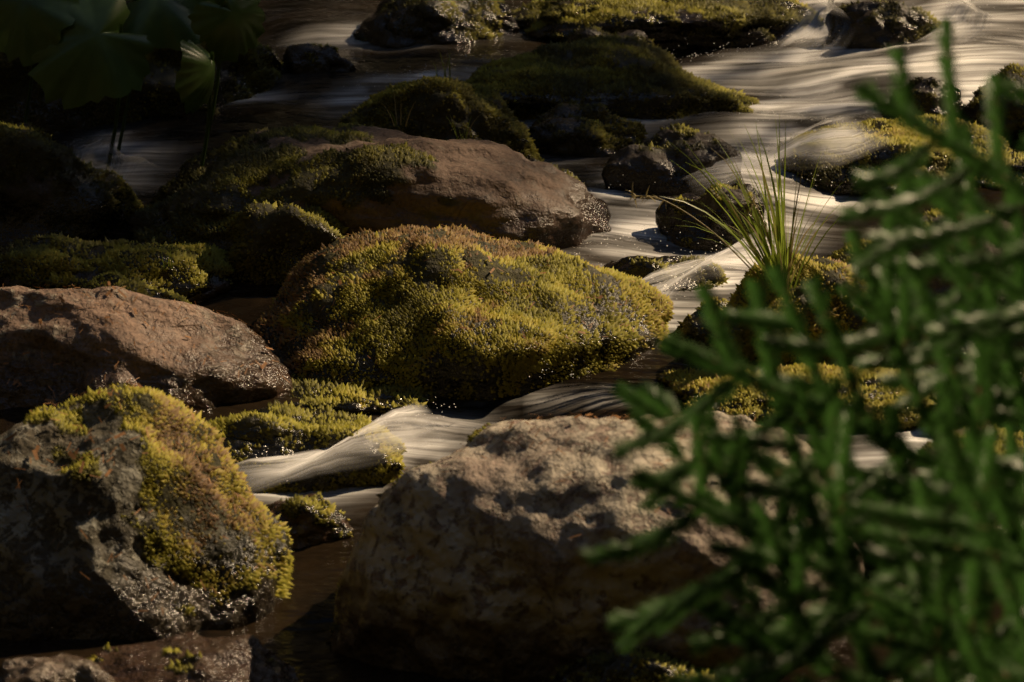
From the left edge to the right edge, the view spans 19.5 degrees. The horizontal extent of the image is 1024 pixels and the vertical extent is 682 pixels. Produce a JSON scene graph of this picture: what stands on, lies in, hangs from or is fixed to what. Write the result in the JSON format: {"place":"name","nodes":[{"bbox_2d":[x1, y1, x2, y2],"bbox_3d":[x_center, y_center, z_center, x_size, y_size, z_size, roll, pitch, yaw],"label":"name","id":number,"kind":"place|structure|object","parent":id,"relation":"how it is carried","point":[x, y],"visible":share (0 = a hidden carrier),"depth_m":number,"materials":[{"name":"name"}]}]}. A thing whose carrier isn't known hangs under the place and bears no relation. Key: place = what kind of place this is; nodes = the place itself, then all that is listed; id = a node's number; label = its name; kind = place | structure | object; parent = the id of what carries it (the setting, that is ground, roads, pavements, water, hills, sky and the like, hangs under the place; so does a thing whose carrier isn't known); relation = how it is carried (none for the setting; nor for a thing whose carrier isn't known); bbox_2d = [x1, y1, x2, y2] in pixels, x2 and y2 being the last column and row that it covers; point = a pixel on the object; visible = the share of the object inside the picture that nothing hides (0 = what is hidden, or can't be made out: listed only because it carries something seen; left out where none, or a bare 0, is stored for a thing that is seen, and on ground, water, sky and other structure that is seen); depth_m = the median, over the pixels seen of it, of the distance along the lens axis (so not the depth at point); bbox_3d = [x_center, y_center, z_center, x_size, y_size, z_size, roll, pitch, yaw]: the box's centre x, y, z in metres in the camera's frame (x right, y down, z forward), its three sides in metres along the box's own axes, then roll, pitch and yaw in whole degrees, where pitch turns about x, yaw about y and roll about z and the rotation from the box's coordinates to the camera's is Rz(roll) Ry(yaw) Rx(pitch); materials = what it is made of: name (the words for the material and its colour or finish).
{"place":"outdoors","nodes":[
{"label":"outdoors","id":0,"kind":"place"},
{"bbox_2d":[28,0,154,169],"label":"leaf","id":1,"kind":"object","parent":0,"point":[96,54],"visible":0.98,"depth_m":5.51,"materials":[{"name":"green plant"}]},
{"bbox_2d":[175,40,214,167],"bbox_3d":[-0.593,-0.344,5.598,0.076,0.478,0.321,-2,14,-7],"label":"leaf","id":2,"kind":"object","parent":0,"point":[195,77],"visible":0.98,"depth_m":5.43,"materials":[{"name":"green plant"}]},
{"bbox_2d":[0,0,1023,681],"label":"water surface","id":3,"kind":"object","parent":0,"point":[782,80],"visible":0.22,"depth_m":5.84,"materials":[{"name":"white liquid"}]},
{"bbox_2d":[0,232,235,303],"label":"flat boulder","id":4,"kind":"object","parent":3,"relation":"on","point":[199,272],"visible":0.73,"depth_m":5.19,"materials":[{"name":"green plant"}]},
{"bbox_2d":[159,243,172,268],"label":"grass sprig","id":5,"kind":"object","parent":4,"relation":"on","point":[166,258],"depth_m":5.14,"materials":[{"name":"plant"}]},
{"bbox_2d":[83,269,191,303],"bbox_3d":[-0.647,-0.038,5.084,0.277,0.155,0.208,0,14,0],"label":"moss","id":6,"kind":"object","parent":3,"relation":"on","point":[115,278],"visible":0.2,"depth_m":5.06,"materials":[{"name":"green plant"}]},
{"bbox_2d":[0,281,293,413],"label":"brown boulder","id":7,"kind":"object","parent":3,"relation":"on","point":[59,346],"visible":0.45,"depth_m":4.69,"materials":[{"name":"brown stone"}]},
{"bbox_2d":[117,0,214,150],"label":"leaf","id":8,"kind":"object","parent":3,"relation":"on","point":[163,23],"visible":0.69,"depth_m":5.61,"materials":[{"name":"green plant"}]},
{"bbox_2d":[86,631,299,681],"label":"flat boulder","id":9,"kind":"object","parent":3,"relation":"on","point":[190,656],"visible":0.9,"depth_m":3.84,"materials":[{"name":"brown stone"}]},
{"bbox_2d":[225,199,348,284],"bbox_3d":[-0.402,-0.124,5.327,0.281,0.284,0.219,0,14,0],"label":"rock","id":10,"kind":"object","parent":3,"relation":"on","point":[273,243],"visible":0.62,"depth_m":5.22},
{"bbox_2d":[266,491,353,548],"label":"rock","id":11,"kind":"object","parent":3,"relation":"on","point":[315,518],"visible":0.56,"depth_m":4.28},
{"bbox_2d":[281,42,356,73],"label":"cascade rock","id":12,"kind":"object","parent":3,"relation":"on","point":[309,57],"visible":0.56,"depth_m":6.34,"materials":[{"name":"grey stone"}]},
{"bbox_2d":[128,75,544,249],"bbox_3d":[-0.314,-0.271,5.607,0.780,0.390,0.783,0,14,0],"label":"moss","id":13,"kind":"object","parent":3,"relation":"on","point":[145,229],"depth_m":5.54,"materials":[{"name":"green plant"}]},
{"bbox_2d":[433,51,459,79],"bbox_3d":[-0.127,-0.540,5.906,0.063,0.086,0.038,11,18,38],"label":"grass sprig","id":14,"kind":"object","parent":13,"relation":"on","point":[446,67],"depth_m":5.91,"materials":[{"name":"plant"}]},
{"bbox_2d":[288,372,438,414],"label":"rock","id":15,"kind":"object","parent":3,"relation":"on","point":[337,396],"visible":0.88,"depth_m":4.75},
{"bbox_2d":[353,0,502,48],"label":"rock","id":16,"kind":"object","parent":3,"relation":"on","point":[388,24],"visible":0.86,"depth_m":6.63,"materials":[{"name":"stone"}]},
{"bbox_2d":[252,224,674,401],"bbox_3d":[-0.080,-0.008,5.021,0.708,0.376,0.550,0,14,0],"label":"boulder","id":17,"kind":"object","parent":3,"relation":"on","point":[458,312],"visible":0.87,"depth_m":4.87,"materials":[{"name":"green plant"}]},
{"bbox_2d":[495,0,519,34],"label":"cascade rock","id":18,"kind":"object","parent":3,"relation":"on","point":[509,25],"visible":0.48,"depth_m":6.70,"materials":[{"name":"grey stone"}]},
{"bbox_2d":[528,102,649,156],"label":"rock","id":19,"kind":"object","parent":3,"relation":"on","point":[578,130],"visible":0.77,"depth_m":5.90,"materials":[{"name":"brown stone"}]},
{"bbox_2d":[326,410,864,681],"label":"granite boulder","id":20,"kind":"object","parent":3,"relation":"on","point":[467,562],"visible":0.66,"depth_m":3.85,"materials":[{"name":"brown stone"}]},
{"bbox_2d":[561,26,653,44],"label":"cascade rock","id":21,"kind":"object","parent":3,"relation":"on","point":[585,32],"visible":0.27,"depth_m":6.41,"materials":[{"name":"brown stone"}]},
{"bbox_2d":[462,32,759,119],"bbox_3d":[0.188,-0.502,6.229,0.667,0.257,0.403,0,14,0],"label":"mossy boulder","id":22,"kind":"object","parent":3,"relation":"on","point":[628,76],"visible":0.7,"depth_m":6.10,"materials":[{"name":"green plant"}]},
{"bbox_2d":[253,0,986,476],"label":"water foam","id":23,"kind":"object","parent":3,"relation":"on","point":[817,22],"visible":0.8,"depth_m":5.64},
{"bbox_2d":[231,0,1008,480],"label":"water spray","id":24,"kind":"object","parent":23,"relation":"attached to","point":[629,190],"visible":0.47,"depth_m":6.01,"materials":[{"name":"white liquid"}]},
{"bbox_2d":[543,646,718,681],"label":"mossy boulder","id":25,"kind":"object","parent":3,"relation":"on","point":[642,664],"visible":0.61,"depth_m":3.80,"materials":[{"name":"green plant"}]},
{"bbox_2d":[511,0,812,50],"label":"boulder","id":26,"kind":"object","parent":3,"relation":"on","point":[669,25],"visible":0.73,"depth_m":6.64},
{"bbox_2d":[603,255,729,291],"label":"rock","id":27,"kind":"object","parent":3,"relation":"on","point":[641,266],"visible":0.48,"depth_m":5.19,"materials":[{"name":"stone"}]},
{"bbox_2d":[601,122,742,196],"bbox_3d":[0.308,-0.281,5.689,0.279,0.268,0.181,0,14,0],"label":"cascade rock","id":28,"kind":"object","parent":3,"relation":"on","point":[653,167],"visible":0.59,"depth_m":5.62,"materials":[{"name":"grey stone"}]},
{"bbox_2d":[655,182,766,251],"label":"cascade rock","id":29,"kind":"object","parent":3,"relation":"on","point":[669,229],"visible":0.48,"depth_m":5.40,"materials":[{"name":"stone"}]},
{"bbox_2d":[657,359,940,429],"bbox_3d":[0.489,0.077,4.806,0.513,0.088,0.329,0,14,0],"label":"mossy rock","id":30,"kind":"object","parent":3,"relation":"on","point":[691,384],"visible":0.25,"depth_m":4.74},
{"bbox_2d":[826,0,955,48],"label":"rock","id":31,"kind":"object","parent":3,"relation":"in","point":[873,24],"visible":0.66,"depth_m":6.57,"materials":[{"name":"stone"}]},
{"bbox_2d":[778,113,1023,195],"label":"boulder","id":32,"kind":"object","parent":3,"relation":"on","point":[883,141],"visible":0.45,"depth_m":5.76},
{"bbox_2d":[882,76,964,119],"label":"cascade rock","id":33,"kind":"object","parent":3,"relation":"on","point":[929,97],"visible":0.3,"depth_m":6.06,"materials":[{"name":"grey stone"}]},
{"bbox_2d":[938,369,1023,431],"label":"cascade rock","id":34,"kind":"object","parent":3,"relation":"on","point":[959,426],"depth_m":4.64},
{"bbox_2d":[960,62,1023,142],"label":"rock","id":35,"kind":"object","parent":3,"relation":"on","point":[974,108],"visible":0.46,"depth_m":6.02,"materials":[{"name":"brown stone"}]},
{"bbox_3d":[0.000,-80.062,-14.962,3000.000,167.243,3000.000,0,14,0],"label":"ground","id":36,"kind":"structure","parent":0,"visible":0},
{"bbox_2d":[0,0,81,122],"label":"leaf","id":37,"kind":"object","parent":36,"relation":"on","point":[29,29],"visible":0.93,"depth_m":5.53,"materials":[{"name":"green plant"}]},
{"bbox_2d":[0,653,114,681],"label":"boulder","id":38,"kind":"object","parent":36,"relation":"on","point":[60,667],"visible":1,"depth_m":3.76,"materials":[{"name":"stone"}]},
{"bbox_2d":[0,120,143,246],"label":"rock","id":39,"kind":"object","parent":36,"relation":"on","point":[48,185],"visible":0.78,"depth_m":5.45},
{"bbox_2d":[0,381,294,640],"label":"boulder","id":40,"kind":"object","parent":36,"relation":"on","point":[128,512],"visible":0.97,"depth_m":4.04,"materials":[{"name":"green plant"}]},
{"bbox_2d":[188,0,264,153],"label":"leaf","id":41,"kind":"object","parent":36,"relation":"on","point":[229,30],"visible":0.94,"depth_m":5.50,"materials":[{"name":"green plant"}]},
{"bbox_2d":[204,399,406,492],"bbox_3d":[-0.340,0.183,4.541,0.365,0.182,0.245,0,14,0],"label":"mossy rock","id":42,"kind":"object","parent":36,"relation":"on","point":[277,428],"visible":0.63,"depth_m":4.46,"materials":[{"name":"moss"},{"name":"rock"}]},
{"bbox_2d":[133,125,610,250],"bbox_3d":[-0.241,-0.196,5.556,0.915,0.414,0.634,0,14,0],"label":"slab boulder","id":43,"kind":"object","parent":36,"relation":"on","point":[492,188],"visible":0.43,"depth_m":5.30,"materials":[{"name":"brown stone"}]},
{"bbox_2d":[380,96,414,126],"bbox_3d":[-0.217,-0.441,5.706,0.070,0.056,0.055,0,14,0],"label":"grass sprig","id":44,"kind":"object","parent":43,"relation":"on","point":[395,121],"depth_m":5.71,"materials":[{"name":"plant"}]},
{"bbox_2d":[449,113,482,138],"bbox_3d":[-0.096,-0.406,5.673,0.050,0.057,0.066,-13,19,-42],"label":"grass sprig","id":45,"kind":"object","parent":43,"relation":"on","point":[466,136],"depth_m":5.66,"materials":[{"name":"plant"}]},
{"bbox_2d":[529,158,584,182],"bbox_3d":[0.052,-0.222,5.580,0.190,0.233,0.117,0,14,0],"label":"moss","id":46,"kind":"object","parent":43,"relation":"on","point":[568,172],"visible":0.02,"depth_m":5.57,"materials":[{"name":"green plant"}]},
{"bbox_2d":[669,296,728,352],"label":"rock","id":47,"kind":"object","parent":36,"relation":"on","point":[691,329],"visible":0.2,"depth_m":4.94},
{"bbox_2d":[708,252,869,365],"bbox_3d":[0.472,0.019,4.968,0.320,0.349,0.257,0,14,0],"label":"mossy boulder","id":48,"kind":"object","parent":36,"relation":"on","point":[831,271],"visible":0.26,"depth_m":4.86,"materials":[{"name":"green plant"}]},
{"bbox_2d":[625,115,860,290],"bbox_3d":[0.388,-0.221,4.869,0.405,0.322,0.335,2,14,8],"label":"grass tuft","id":49,"kind":"object","parent":48,"relation":"on","point":[785,255],"visible":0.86,"depth_m":4.84,"materials":[{"name":"plant"}]},
{"bbox_2d":[579,16,1023,681],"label":"spruce bough","id":50,"kind":"object","parent":36,"relation":"on","point":[929,560],"visible":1,"depth_m":2.27,"materials":[{"name":"green plant"}]},
{"bbox_2d":[827,208,1023,381],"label":"boulder","id":51,"kind":"object","parent":36,"relation":"on","point":[936,286],"visible":0.12,"depth_m":4.88,"materials":[{"name":"green plant"}]},
{"bbox_2d":[852,425,1023,571],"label":"rock","id":52,"kind":"object","parent":36,"relation":"on","point":[1000,444],"visible":0.09,"depth_m":4.25,"materials":[{"name":"brown stone"}]},
{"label":"bank boulder","id":53,"kind":"object","parent":36,"relation":"on","visible":0},
{"bbox_2d":[235,39,283,98],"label":"rock","id":54,"kind":"object","parent":53,"relation":"on","point":[248,62],"visible":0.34,"depth_m":6.28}
]}

